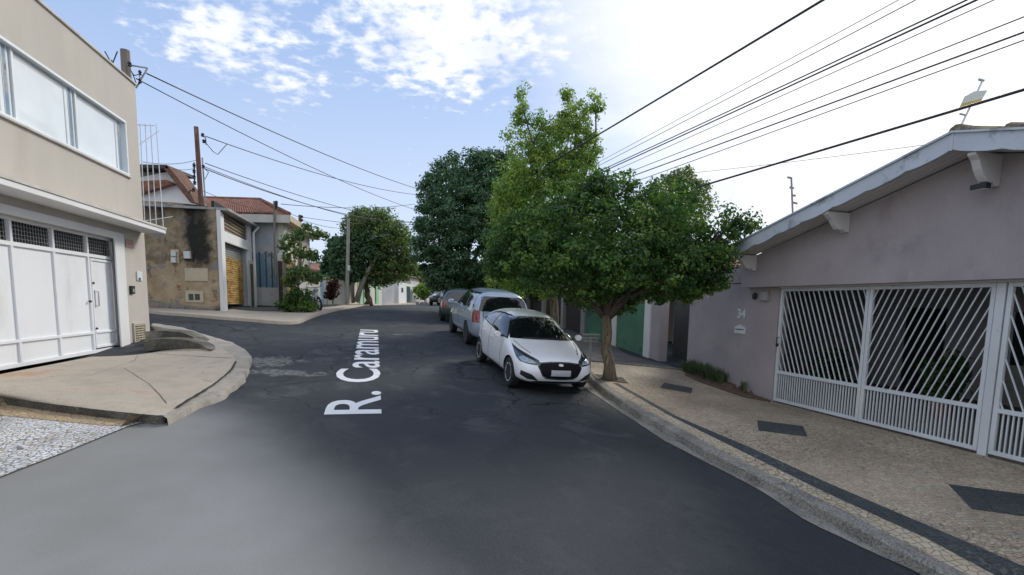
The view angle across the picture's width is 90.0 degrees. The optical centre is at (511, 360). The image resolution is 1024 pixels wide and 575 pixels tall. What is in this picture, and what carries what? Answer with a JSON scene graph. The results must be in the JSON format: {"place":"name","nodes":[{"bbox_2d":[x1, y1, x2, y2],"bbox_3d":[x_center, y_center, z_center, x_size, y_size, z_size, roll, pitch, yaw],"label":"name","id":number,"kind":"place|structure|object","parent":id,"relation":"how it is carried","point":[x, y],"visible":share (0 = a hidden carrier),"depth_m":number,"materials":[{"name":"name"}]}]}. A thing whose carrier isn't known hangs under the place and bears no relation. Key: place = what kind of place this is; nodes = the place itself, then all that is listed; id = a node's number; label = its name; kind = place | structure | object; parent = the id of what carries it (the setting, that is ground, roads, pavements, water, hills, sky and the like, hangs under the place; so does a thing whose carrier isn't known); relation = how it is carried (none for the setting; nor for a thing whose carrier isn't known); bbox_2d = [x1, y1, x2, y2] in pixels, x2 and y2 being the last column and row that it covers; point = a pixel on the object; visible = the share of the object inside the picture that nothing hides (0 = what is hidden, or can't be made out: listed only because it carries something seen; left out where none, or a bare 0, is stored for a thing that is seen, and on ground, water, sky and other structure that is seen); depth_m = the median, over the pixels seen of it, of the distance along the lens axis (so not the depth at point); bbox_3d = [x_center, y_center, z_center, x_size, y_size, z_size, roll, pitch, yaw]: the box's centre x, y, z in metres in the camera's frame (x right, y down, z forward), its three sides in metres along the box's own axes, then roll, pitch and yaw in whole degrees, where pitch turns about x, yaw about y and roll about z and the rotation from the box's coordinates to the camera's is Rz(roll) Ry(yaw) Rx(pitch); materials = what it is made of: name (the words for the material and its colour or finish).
{"place":"outdoors","nodes":[
{"label":"outdoors","id":0,"kind":"place"},
{"bbox_2d":[0,415,140,476],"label":"mosaic pavement","id":1,"kind":"structure","parent":0,"point":[24,442],"depth_m":6.25,"materials":[{"name":"stone"}]},
{"bbox_2d":[0,397,144,425],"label":"mosaic border","id":2,"kind":"object","parent":1,"relation":"on","point":[10,410],"visible":0.88,"depth_m":6.96,"materials":[{"name":"stone"}]},
{"bbox_2d":[0,326,234,414],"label":"driveway","id":3,"kind":"structure","parent":0,"point":[174,380],"depth_m":8.42,"materials":[{"name":"concrete"}]},
{"bbox_2d":[0,326,166,424],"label":"driveway edge","id":4,"kind":"object","parent":3,"relation":"on","point":[152,419],"visible":0.33,"depth_m":7.07,"materials":[{"name":"concrete"}]},
{"bbox_2d":[146,329,209,340],"bbox_3d":[-7.928,-0.537,12.486,1.235,0.382,1.173,0,6,-7],"label":"concrete step","id":5,"kind":"object","parent":3,"relation":"on","point":[170,333],"visible":0.47,"depth_m":12.38,"materials":[{"name":"concrete"}]},
{"bbox_2d":[144,337,215,350],"bbox_3d":[-7.453,-0.344,11.766,1.410,0.316,0.903,0,6,-6],"label":"concrete step","id":6,"kind":"object","parent":3,"relation":"on","point":[166,343],"visible":0.84,"depth_m":11.64,"materials":[{"name":"concrete"}]},
{"bbox_2d":[138,124,172,226],"bbox_3d":[-9.374,-4.777,13.485,0.249,2.755,0.790,6,8,35],"label":"railing","id":7,"kind":"object","parent":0,"point":[150,125],"visible":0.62,"depth_m":13.34,"materials":[{"name":"white metal"}]},
{"bbox_2d":[140,164,208,206],"bbox_3d":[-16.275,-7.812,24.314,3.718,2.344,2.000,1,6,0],"label":"white gable house","id":8,"kind":"structure","parent":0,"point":[177,186],"depth_m":23.73,"materials":[{"name":"paint"}]},
{"bbox_2d":[188,126,208,205],"bbox_3d":[-12.718,-6.737,20.926,0.879,5.407,0.380,1,6,0],"label":"utility pole","id":9,"kind":"object","parent":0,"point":[199,184],"visible":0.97,"depth_m":20.80,"materials":[{"name":"wood"}]},
{"bbox_2d":[205,163,407,221],"bbox_3d":[-9.242,-9.542,31.654,0.030,1.128,23.063,3,7,16],"label":"cable","id":10,"kind":"object","parent":9,"relation":"attached to","point":[290,192],"visible":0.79,"depth_m":25.23,"materials":[{"name":"grey metal"}]},
{"bbox_2d":[206,169,412,222],"bbox_3d":[-9.248,-9.521,31.657,0.038,1.739,23.068,3,7,16],"label":"cable","id":11,"kind":"object","parent":9,"relation":"attached to","point":[292,199],"visible":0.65,"depth_m":25.44,"materials":[{"name":"grey metal"}]},
{"bbox_2d":[205,136,415,194],"bbox_3d":[-9.188,-11.263,31.461,0.034,2.230,23.048,3,7,15],"label":"cable","id":12,"kind":"object","parent":9,"relation":"attached to","point":[297,167],"visible":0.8,"depth_m":25.36,"materials":[{"name":"grey metal"}]},
{"bbox_2d":[149,303,415,324],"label":"pavement","id":13,"kind":"structure","parent":0,"point":[280,317],"depth_m":18.76,"materials":[{"name":"concrete"}]},
{"bbox_2d":[142,201,259,310],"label":"workshop","id":14,"kind":"structure","parent":13,"relation":"on","point":[215,237],"depth_m":19.64,"materials":[{"name":"beige concrete"}]},
{"bbox_2d":[170,249,179,262],"bbox_3d":[-12.855,-3.951,19.486,0.293,0.513,0.137,1,6,-3],"label":"meter box","id":15,"kind":"object","parent":14,"relation":"attached to","point":[174,255],"visible":1,"depth_m":19.48,"materials":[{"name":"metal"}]},
{"bbox_2d":[148,300,214,310],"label":"wall plinth","id":16,"kind":"structure","parent":14,"relation":"attached to","point":[155,304],"depth_m":19.60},
{"bbox_2d":[185,290,203,301],"bbox_3d":[-12.244,-2.453,19.738,0.669,0.450,0.033,1,6,-3],"label":"window","id":17,"kind":"structure","parent":14,"relation":"attached to","point":[193,296],"depth_m":19.72,"materials":[{"name":"grey"}]},
{"bbox_2d":[184,268,207,280],"bbox_3d":[-12.112,-3.283,19.653,0.858,0.485,0.027,1,6,-3],"label":"blank sign","id":18,"kind":"object","parent":14,"relation":"attached to","point":[196,274],"visible":1,"depth_m":19.64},
{"bbox_2d":[249,261,256,306],"bbox_3d":[-11.865,-3.483,23.432,0.256,2.102,0.100,1,6,0],"label":"side door","id":19,"kind":"structure","parent":14,"relation":"attached to","point":[252,284],"depth_m":23.40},
{"bbox_2d":[203,196,319,305],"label":"grey house","id":20,"kind":"structure","parent":13,"relation":"on","point":[267,284],"depth_m":24.66,"materials":[{"name":"white paint"}]},
{"bbox_2d":[273,201,277,276],"bbox_3d":[-10.987,-5.638,23.833,0.456,3.467,0.164,6,8,38],"label":"utility pole","id":21,"kind":"object","parent":20,"relation":"attached to","point":[275,205],"visible":1,"depth_m":23.88,"materials":[{"name":"grey concrete"}]},
{"bbox_2d":[278,261,287,303],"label":"wooden gate","id":22,"kind":"structure","parent":13,"relation":"on","point":[282,265],"depth_m":24.23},
{"bbox_2d":[273,284,321,312],"bbox_3d":[-9.087,-2.548,21.653,2.016,1.339,1.340,1,6,0],"label":"round bush","id":23,"kind":"object","parent":13,"relation":"on","point":[298,300],"visible":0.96,"depth_m":21.45,"materials":[{"name":"green plant"}]},
{"bbox_2d":[275,223,331,311],"bbox_3d":[-8.877,-3.953,21.842,2.317,3.785,1.169,1,6,0],"label":"street tree","id":24,"kind":"object","parent":13,"relation":"on","point":[295,275],"visible":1,"depth_m":21.68,"materials":[{"name":"green plant"}]},
{"bbox_2d":[296,281,320,304],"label":"garden wall","id":25,"kind":"structure","parent":13,"relation":"on","point":[302,285],"depth_m":27.50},
{"bbox_2d":[327,279,357,304],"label":"garden wall","id":26,"kind":"structure","parent":13,"relation":"on","point":[339,299],"depth_m":33.01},
{"bbox_2d":[345,218,349,304],"bbox_3d":[-10.138,-5.887,31.505,0.426,5.555,0.348,1,6,0],"label":"utility pole","id":27,"kind":"object","parent":13,"relation":"on","point":[347,265],"visible":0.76,"depth_m":31.45,"materials":[{"name":"concrete"}]},
{"bbox_2d":[327,227,383,302],"bbox_3d":[-10.362,-6.293,34.079,4.005,4.974,2.510,1,6,0],"label":"street tree","id":28,"kind":"object","parent":13,"relation":"on","point":[337,256],"visible":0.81,"depth_m":33.48,"materials":[{"name":"green plant"}]},
{"bbox_2d":[336,204,419,305],"bbox_3d":[-8.977,-7.112,34.977,6.078,6.810,3.962,1,6,0],"label":"street tree","id":29,"kind":"object","parent":13,"relation":"on","point":[395,236],"visible":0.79,"depth_m":34.14,"materials":[{"name":"green plant"}]},
{"bbox_2d":[382,284,394,304],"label":"sliding gate","id":30,"kind":"structure","parent":13,"relation":"on","point":[388,295],"depth_m":45.86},
{"bbox_2d":[306,284,322,309],"bbox_3d":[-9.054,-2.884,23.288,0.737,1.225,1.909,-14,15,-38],"label":"car","id":31,"kind":"object","parent":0,"point":[315,292],"visible":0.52,"depth_m":22.82,"materials":[{"name":"metal"}]},
{"bbox_2d":[0,303,919,574],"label":"road","id":32,"kind":"structure","parent":0,"point":[454,457],"depth_m":5.64,"materials":[{"name":"asphalt"}]},
{"bbox_2d":[151,323,251,425],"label":"kerb","id":33,"kind":"structure","parent":32,"relation":"on","point":[224,387],"depth_m":8.85,"materials":[{"name":"concrete"}]},
{"bbox_2d":[176,361,236,406],"bbox_3d":[-5.144,0.347,8.882,0.159,0.291,3.276,-1,7,-15],"label":"slab joint","id":34,"kind":"object","parent":33,"relation":"on","point":[190,398],"visible":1,"depth_m":8.29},
{"bbox_2d":[318,233,342,279],"bbox_3d":[-12.935,-6.679,37.530,2.658,5.182,2.106,1,6,0],"label":"garden tree","id":35,"kind":"object","parent":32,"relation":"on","point":[324,265],"visible":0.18,"depth_m":36.96,"materials":[{"name":"green plant"}]},
{"bbox_2d":[323,278,341,303],"bbox_3d":[-10.054,-3.903,28.771,0.957,1.470,0.963,5,7,29],"label":"red shrub","id":36,"kind":"object","parent":32,"relation":"on","point":[332,287],"visible":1,"depth_m":28.60,"materials":[{"name":"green plant"}]},
{"bbox_2d":[324,329,380,413],"bbox_3d":[-3.709,-0.091,12.584,0.875,0.782,9.760,-1,7,-15],"label":"street name lettering","id":37,"kind":"object","parent":32,"relation":"on","point":[353,406],"visible":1,"depth_m":10.05},
{"bbox_2d":[412,281,436,301],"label":"roadside shrub","id":38,"kind":"object","parent":32,"relation":"on","point":[422,291],"visible":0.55,"depth_m":54.95,"materials":[{"name":"green plant"}]},
{"bbox_2d":[429,291,444,304],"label":"parked car","id":39,"kind":"object","parent":32,"relation":"on","point":[433,299],"visible":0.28,"depth_m":46.44,"materials":[{"name":"grey"}]},
{"bbox_2d":[436,288,468,320],"bbox_3d":[-2.465,-2.603,23.618,2.120,1.462,4.389,2,9,-9],"label":"parked car","id":40,"kind":"object","parent":32,"relation":"on","point":[455,295],"visible":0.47,"depth_m":21.71,"materials":[{"name":"grey"}]},
{"bbox_2d":[448,288,527,343],"bbox_3d":[-0.863,-1.535,16.760,2.240,1.682,4.690,1,10,-16],"label":"parked car","id":41,"kind":"object","parent":32,"relation":"on","point":[471,309],"visible":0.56,"depth_m":14.80,"materials":[{"name":"silver metal"}]},
{"bbox_2d":[476,308,589,387],"bbox_3d":[0.387,-0.384,11.582,2.025,1.434,3.945,2,11,-18],"label":"parked car","id":42,"kind":"object","parent":32,"relation":"on","point":[516,345],"visible":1,"depth_m":10.52,"materials":[{"name":"white"}]},
{"bbox_2d":[584,381,921,574],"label":"gutter","id":43,"kind":"object","parent":32,"relation":"on","point":[803,513],"visible":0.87,"depth_m":6.33,"materials":[{"name":"concrete"}]},
{"bbox_2d":[587,371,966,574],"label":"kerb","id":44,"kind":"structure","parent":32,"relation":"on","point":[912,557],"depth_m":6.10,"materials":[{"name":"concrete"}]},
{"bbox_2d":[41,0,1023,263],"label":"sky","id":45,"kind":"structure","parent":0,"point":[384,88],"materials":[{"name":"blue"}]},
{"bbox_2d":[563,328,675,367],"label":"shaded pavement","id":46,"kind":"structure","parent":0,"point":[619,355],"depth_m":15.81,"materials":[{"name":"concrete"}]},
{"bbox_2d":[483,81,612,323],"bbox_3d":[1.441,-5.285,19.026,4.947,9.566,3.247,1,6,0],"label":"street tree","id":47,"kind":"object","parent":46,"relation":"on","point":[540,154],"visible":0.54,"depth_m":18.47,"materials":[{"name":"green plant"}]},
{"bbox_2d":[547,0,824,164],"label":"cable","id":48,"kind":"object","parent":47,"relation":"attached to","point":[759,38],"visible":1,"depth_m":10.54,"materials":[{"name":"rubber"}]},
{"bbox_2d":[581,0,967,179],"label":"cable","id":49,"kind":"object","parent":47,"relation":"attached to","point":[808,74],"visible":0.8,"depth_m":10.07,"materials":[{"name":"rubber"}]},
{"bbox_2d":[606,0,993,174],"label":"cable","id":50,"kind":"object","parent":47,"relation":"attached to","point":[828,74],"visible":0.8,"depth_m":9.65,"materials":[{"name":"rubber"}]},
{"bbox_2d":[615,16,1023,177],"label":"cable","id":51,"kind":"object","parent":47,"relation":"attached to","point":[853,84],"visible":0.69,"depth_m":9.59,"materials":[{"name":"rubber"}]},
{"bbox_2d":[622,31,1023,179],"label":"cable","id":52,"kind":"object","parent":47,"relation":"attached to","point":[1017,34],"visible":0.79,"depth_m":10.13,"materials":[{"name":"rubber"}]},
{"bbox_2d":[560,290,566,328],"bbox_3d":[2.348,-2.317,23.288,0.160,2.500,0.280,-1,7,-16],"label":"fence post","id":53,"kind":"object","parent":46,"relation":"on","point":[563,316],"visible":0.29,"depth_m":23.21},
{"bbox_2d":[601,0,897,160],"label":"cable","id":54,"kind":"object","parent":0,"point":[766,71],"visible":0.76,"depth_m":11.29,"materials":[{"name":"rubber"}]},
{"bbox_2d":[589,0,915,170],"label":"cable","id":55,"kind":"object","parent":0,"point":[777,72],"visible":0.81,"depth_m":11.31,"materials":[{"name":"rubber"}]},
{"bbox_2d":[602,0,977,171],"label":"cable","id":56,"kind":"object","parent":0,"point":[947,13],"visible":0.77,"depth_m":10.02,"materials":[{"name":"rubber"}]},
{"bbox_2d":[591,362,1023,569],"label":"pavement","id":57,"kind":"structure","parent":0,"point":[910,477],"depth_m":7.19,"materials":[{"name":"stone"}]},
{"bbox_2d":[407,146,533,293],"bbox_3d":[-1.907,-6.887,28.245,7.336,9.153,7.608,1,6,0],"label":"street tree","id":58,"kind":"object","parent":57,"relation":"on","point":[450,226],"visible":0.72,"depth_m":26.20,"materials":[{"name":"green plant"}]},
{"bbox_2d":[520,284,585,332],"bbox_3d":[1.776,-2.626,25.946,0.150,2.700,9.430,-1,7,-16],"label":"dark fence","id":59,"kind":"object","parent":57,"relation":"on","point":[573,316],"visible":0.14,"depth_m":23.03,"materials":[{"name":"metal"}]},
{"bbox_2d":[580,308,585,333],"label":"white pillar","id":60,"kind":"structure","parent":57,"relation":"on","point":[583,323],"depth_m":21.11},
{"bbox_2d":[582,334,599,370],"bbox_3d":[1.841,-0.144,12.042,0.405,0.937,0.265,1,6,0],"label":"litter basket","id":61,"kind":"object","parent":57,"relation":"on","point":[592,338],"visible":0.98,"depth_m":12.01,"materials":[{"name":"grey"}]},
{"bbox_2d":[585,306,611,340],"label":"green wall","id":62,"kind":"structure","parent":57,"relation":"on","point":[594,323],"depth_m":20.30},
{"bbox_2d":[592,374,627,382],"bbox_3d":[2.189,0.410,11.500,0.720,0.106,0.610,1,6,0],"label":"tree pit","id":63,"kind":"object","parent":57,"relation":"on","point":[621,379],"visible":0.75,"depth_m":11.43,"materials":[{"name":"grey concrete"}]},
{"bbox_2d":[479,166,767,380],"bbox_3d":[2.362,-1.839,11.008,6.195,4.740,3.537,1,6,0],"label":"street tree","id":64,"kind":"object","parent":63,"relation":"on","point":[692,273],"visible":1,"depth_m":10.70,"materials":[{"name":"green plant"}]},
{"bbox_2d":[611,315,616,345],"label":"white pillar","id":65,"kind":"structure","parent":57,"relation":"on","point":[614,326],"depth_m":18.48,"materials":[{"name":"paint"}]},
{"bbox_2d":[616,303,644,354],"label":"green wall","id":66,"kind":"structure","parent":57,"relation":"on","point":[629,331],"depth_m":17.36,"materials":[{"name":"paint"}]},
{"bbox_2d":[588,359,682,369],"bbox_3d":[3.306,0.131,13.950,3.230,0.400,0.068,-1,7,-18],"label":"pavement step","id":67,"kind":"object","parent":57,"relation":"on","point":[640,365],"visible":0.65,"depth_m":14.00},
{"bbox_2d":[642,297,651,357],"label":"white pillar","id":68,"kind":"structure","parent":57,"relation":"on","point":[647,329],"depth_m":16.27,"materials":[{"name":"paint"}]},
{"bbox_2d":[650,294,669,361],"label":"mauve pillar","id":69,"kind":"structure","parent":57,"relation":"on","point":[659,332],"depth_m":15.79,"materials":[{"name":"paint"}]},
{"bbox_2d":[661,383,692,392],"bbox_3d":[3.669,0.616,11.402,0.647,0.081,0.782,4,7,22],"label":"black cobble lozenge","id":70,"kind":"object","parent":57,"relation":"on","point":[677,387],"visible":1,"depth_m":11.40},
{"bbox_2d":[685,371,768,399],"bbox_3d":[5.015,0.547,12.679,0.698,0.352,3.462,-1,7,-16],"label":"planting bed","id":71,"kind":"object","parent":57,"relation":"on","point":[727,385],"visible":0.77,"depth_m":12.42,"materials":[{"name":"soil"}]},
{"bbox_2d":[685,358,698,373],"bbox_3d":[4.927,0.157,13.845,0.591,0.440,0.575,1,6,0],"label":"border plant","id":72,"kind":"object","parent":71,"relation":"on","point":[690,367],"visible":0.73,"depth_m":13.80,"materials":[{"name":"green plant"}]},
{"bbox_2d":[706,366,724,380],"bbox_3d":[5.159,0.346,12.951,0.578,0.418,0.535,-4,8,-37],"label":"border plant","id":73,"kind":"object","parent":71,"relation":"on","point":[712,376],"visible":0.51,"depth_m":12.91,"materials":[{"name":"green plant"}]},
{"bbox_2d":[712,369,728,382],"bbox_3d":[5.210,0.408,12.753,0.538,0.373,0.546,7,9,42],"label":"border plant","id":74,"kind":"object","parent":71,"relation":"on","point":[721,377],"visible":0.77,"depth_m":12.69,"materials":[{"name":"green plant"}]},
{"bbox_2d":[684,373,770,401],"bbox_3d":[4.947,0.641,12.232,0.355,0.276,2.712,-2,7,-22],"label":"bed edging","id":75,"kind":"object","parent":57,"relation":"on","point":[720,388],"visible":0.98,"depth_m":11.77,"materials":[{"name":"concrete"}]},
{"bbox_2d":[757,420,806,435],"bbox_3d":[4.478,1.125,8.514,0.790,0.055,0.697,3,7,17],"label":"black cobble lozenge","id":76,"kind":"object","parent":57,"relation":"on","point":[781,428],"visible":1,"depth_m":8.48,"materials":[{"name":"stone"}]},
{"bbox_2d":[608,383,993,574],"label":"kerbside setts","id":77,"kind":"structure","parent":57,"relation":"on","point":[956,561],"depth_m":5.90,"materials":[{"name":"stone"}]},
{"bbox_2d":[613,383,1023,574],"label":"black cobble band","id":78,"kind":"object","parent":57,"relation":"on","point":[991,562],"visible":1,"depth_m":5.59,"materials":[{"name":"stone"}]},
{"bbox_2d":[949,484,1023,515],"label":"black cobble lozenge","id":79,"kind":"object","parent":57,"relation":"on","point":[993,500],"visible":1,"depth_m":5.88,"materials":[{"name":"stone"}]},
{"bbox_2d":[638,40,1023,180],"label":"cable","id":80,"kind":"object","parent":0,"point":[853,102],"visible":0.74,"depth_m":9.97,"materials":[{"name":"rubber"}]},
{"bbox_2d":[642,88,1023,203],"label":"cable","id":81,"kind":"object","parent":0,"point":[926,118],"visible":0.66,"depth_m":8.34,"materials":[{"name":"grey metal"}]},
{"bbox_3d":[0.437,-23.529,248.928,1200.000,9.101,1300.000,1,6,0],"label":"ground","id":82,"kind":"structure","parent":0,"visible":0},
{"bbox_2d":[0,0,166,346],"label":"corner building","id":83,"kind":"structure","parent":82,"relation":"on","point":[69,152],"depth_m":9.93,"materials":[{"name":"beige paint"}]},
{"bbox_2d":[0,214,119,369],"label":"garage gate","id":84,"kind":"structure","parent":83,"relation":"attached to","point":[58,296],"depth_m":9.58,"materials":[{"name":"grey"}]},
{"bbox_2d":[89,258,117,347],"bbox_3d":[-8.951,-1.240,11.224,0.102,1.904,1.076,-1,7,-14],"label":"wicket door","id":85,"kind":"structure","parent":84,"relation":"in","point":[102,273],"depth_m":11.29,"materials":[{"name":"metal"}]},
{"bbox_2d":[0,35,129,175],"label":"window","id":86,"kind":"structure","parent":83,"relation":"in","point":[32,94],"depth_m":9.68,"materials":[{"name":"white glass"}]},
{"bbox_2d":[132,322,145,341],"bbox_3d":[-9.163,-0.682,12.604,0.038,0.473,0.622,-1,7,-14],"label":"wall vent","id":87,"kind":"object","parent":83,"relation":"attached to","point":[139,331],"depth_m":12.57,"materials":[{"name":"beige paint"}]},
{"bbox_2d":[120,48,147,88],"bbox_3d":[-11.577,-5.229,15.943,0.896,8.410,0.328,3,7,19],"label":"utility pole","id":88,"kind":"object","parent":82,"relation":"on","point":[126,64],"visible":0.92,"depth_m":15.51,"materials":[{"name":"grey concrete"}]},
{"bbox_2d":[146,73,413,187],"bbox_3d":[-8.545,-11.164,28.905,0.038,2.115,27.738,2,7,10],"label":"cable","id":89,"kind":"object","parent":88,"relation":"attached to","point":[261,126],"visible":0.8,"depth_m":20.18,"materials":[{"name":"grey metal"}]},
{"bbox_2d":[135,78,430,214],"bbox_3d":[-8.724,-10.090,29.025,0.030,0.742,27.797,2,7,11],"label":"cable","id":90,"kind":"object","parent":88,"relation":"attached to","point":[256,140],"visible":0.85,"depth_m":20.23,"materials":[{"name":"grey metal"}]},
{"bbox_2d":[389,282,415,302],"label":"white gatehouse","id":91,"kind":"object","parent":82,"relation":"on","point":[404,293],"visible":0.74,"depth_m":51.49,"materials":[{"name":"paint"}]},
{"bbox_2d":[395,271,425,284],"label":"row house","id":92,"kind":"structure","parent":82,"relation":"on","point":[414,281],"depth_m":68.82,"materials":[{"name":"paint"}]},
{"bbox_2d":[629,164,719,257],"bbox_3d":[6.496,-4.444,21.508,3.691,7.417,3.407,5,8,32],"label":"garden tree","id":93,"kind":"object","parent":82,"relation":"on","point":[695,182],"visible":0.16,"depth_m":20.94,"materials":[{"name":"green plant"}]},
{"bbox_2d":[672,291,689,360],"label":"entry wall","id":94,"kind":"structure","parent":82,"relation":"on","point":[680,331],"depth_m":16.83,"materials":[{"name":"grey"}]},
{"bbox_2d":[640,244,734,340],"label":"neighbour house","id":95,"kind":"structure","parent":82,"relation":"on","point":[671,316],"depth_m":23.07,"materials":[{"name":"paint"}]},
{"bbox_2d":[687,122,1023,465],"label":"gabled house","id":96,"kind":"structure","parent":82,"relation":"on","point":[924,214],"depth_m":9.46,"materials":[{"name":"paint"}]},
{"bbox_2d":[760,291,769,300],"bbox_3d":[5.652,-1.431,11.450,0.076,0.205,0.226,-1,7,-16],"label":"vent box","id":97,"kind":"object","parent":96,"relation":"attached to","point":[764,295],"visible":1,"depth_m":11.40,"materials":[{"name":"metal"}]},
{"bbox_2d":[663,145,921,175],"bbox_3d":[5.726,-4.440,11.566,0.009,0.850,6.694,-2,7,-26],"label":"cable","id":98,"kind":"object","parent":96,"relation":"attached to","point":[803,160],"visible":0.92,"depth_m":10.60,"materials":[{"name":"grey metal"}]},
{"bbox_2d":[787,176,797,212],"bbox_3d":[7.019,-3.599,12.865,0.353,1.968,0.048,1,6,0],"label":"fence mast","id":99,"kind":"object","parent":96,"relation":"on","point":[791,187],"visible":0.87,"depth_m":12.79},
{"bbox_2d":[773,286,870,420],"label":"carport gate","id":100,"kind":"structure","parent":96,"relation":"attached to","point":[778,374],"depth_m":10.13,"materials":[{"name":"metal"}]},
{"bbox_2d":[808,347,851,393],"bbox_3d":[7.748,0.235,12.454,0.875,1.162,0.879,-1,7,-17],"label":"potted plant","id":101,"kind":"object","parent":96,"relation":"on","point":[829,364],"visible":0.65,"depth_m":12.32,"materials":[{"name":"green plant"}]},
{"bbox_2d":[899,308,947,393],"bbox_3d":[10.414,-0.257,12.986,0.090,2.100,0.900,-1,7,-16],"label":"door","id":102,"kind":"structure","parent":96,"relation":"in","point":[943,315],"depth_m":13.00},
{"bbox_2d":[858,283,996,450],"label":"carport gate","id":103,"kind":"structure","parent":96,"relation":"attached to","point":[926,397],"depth_m":8.21,"materials":[{"name":"metal"}]},
{"bbox_2d":[916,348,972,417],"bbox_3d":[8.416,0.434,9.945,0.934,1.351,0.855,1,6,0],"label":"potted plant","id":104,"kind":"object","parent":96,"relation":"on","point":[951,376],"visible":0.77,"depth_m":9.85,"materials":[{"name":"green plant"}]},
{"bbox_2d":[959,78,986,123],"bbox_3d":[6.943,-3.746,7.787,0.432,1.058,0.096,1,6,0],"label":"roof mast","id":105,"kind":"object","parent":96,"relation":"on","point":[974,97],"visible":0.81,"depth_m":7.73,"materials":[{"name":"metal"}]},
{"bbox_2d":[970,182,990,190],"bbox_3d":[6.531,-2.400,7.071,0.270,0.102,0.200,-1,7,-16],"label":"floodlight","id":106,"kind":"object","parent":96,"relation":"attached to","point":[981,186],"visible":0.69,"depth_m":7.01,"materials":[{"name":"black plastic"}]},
{"bbox_2d":[988,282,1023,461],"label":"carport gate","id":107,"kind":"structure","parent":96,"relation":"attached to","point":[998,408],"depth_m":7.16,"materials":[{"name":"metal"}]},
{"bbox_2d":[1007,312,1023,365],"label":"window","id":108,"kind":"structure","parent":96,"relation":"in","point":[1019,323],"depth_m":11.07,"materials":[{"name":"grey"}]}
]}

